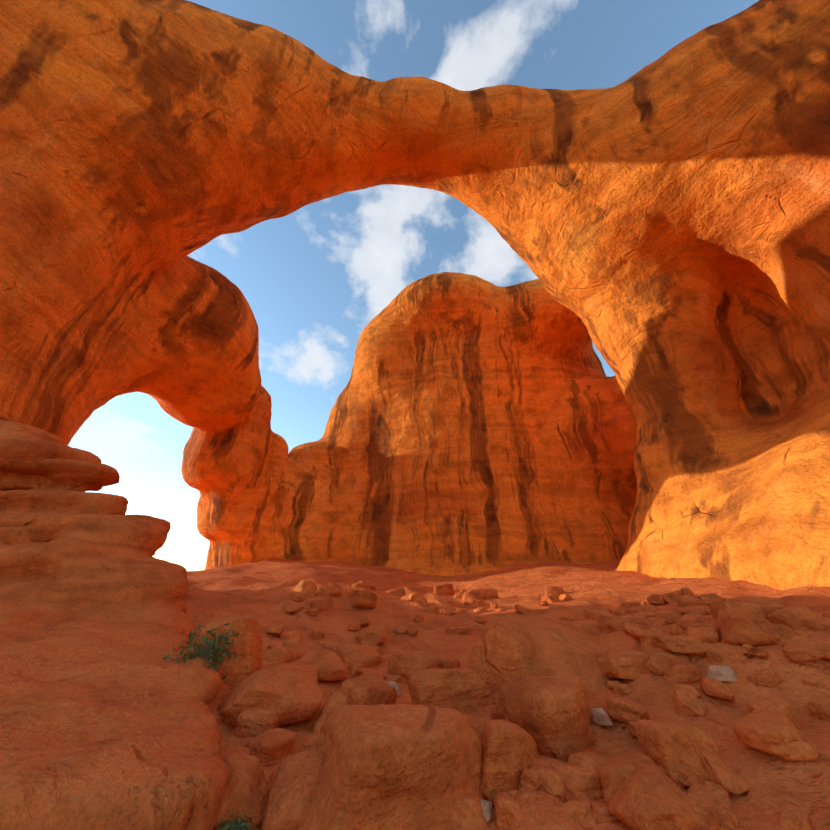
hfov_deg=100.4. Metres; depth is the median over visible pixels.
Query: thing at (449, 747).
boulders
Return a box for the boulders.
[187,580,829,829]
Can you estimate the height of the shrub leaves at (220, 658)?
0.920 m
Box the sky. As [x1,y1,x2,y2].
[68,0,758,570]
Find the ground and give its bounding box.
[184,559,829,829]
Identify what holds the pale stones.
on the ground
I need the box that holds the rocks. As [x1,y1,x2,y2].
[0,413,230,829]
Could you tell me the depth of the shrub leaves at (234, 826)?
2.31 m
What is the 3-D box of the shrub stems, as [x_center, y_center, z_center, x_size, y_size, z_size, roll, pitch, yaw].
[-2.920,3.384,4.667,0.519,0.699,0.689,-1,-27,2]
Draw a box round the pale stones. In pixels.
[386,665,736,821]
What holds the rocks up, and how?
on the ground
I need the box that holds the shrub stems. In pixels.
[178,635,223,663]
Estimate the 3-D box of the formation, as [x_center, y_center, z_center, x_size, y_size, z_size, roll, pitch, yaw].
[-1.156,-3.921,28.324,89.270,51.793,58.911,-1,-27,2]
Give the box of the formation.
[0,0,829,589]
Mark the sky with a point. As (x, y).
(312, 277)
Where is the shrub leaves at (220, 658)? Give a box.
[163,616,240,679]
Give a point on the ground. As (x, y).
(261, 592)
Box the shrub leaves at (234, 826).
[218,812,258,829]

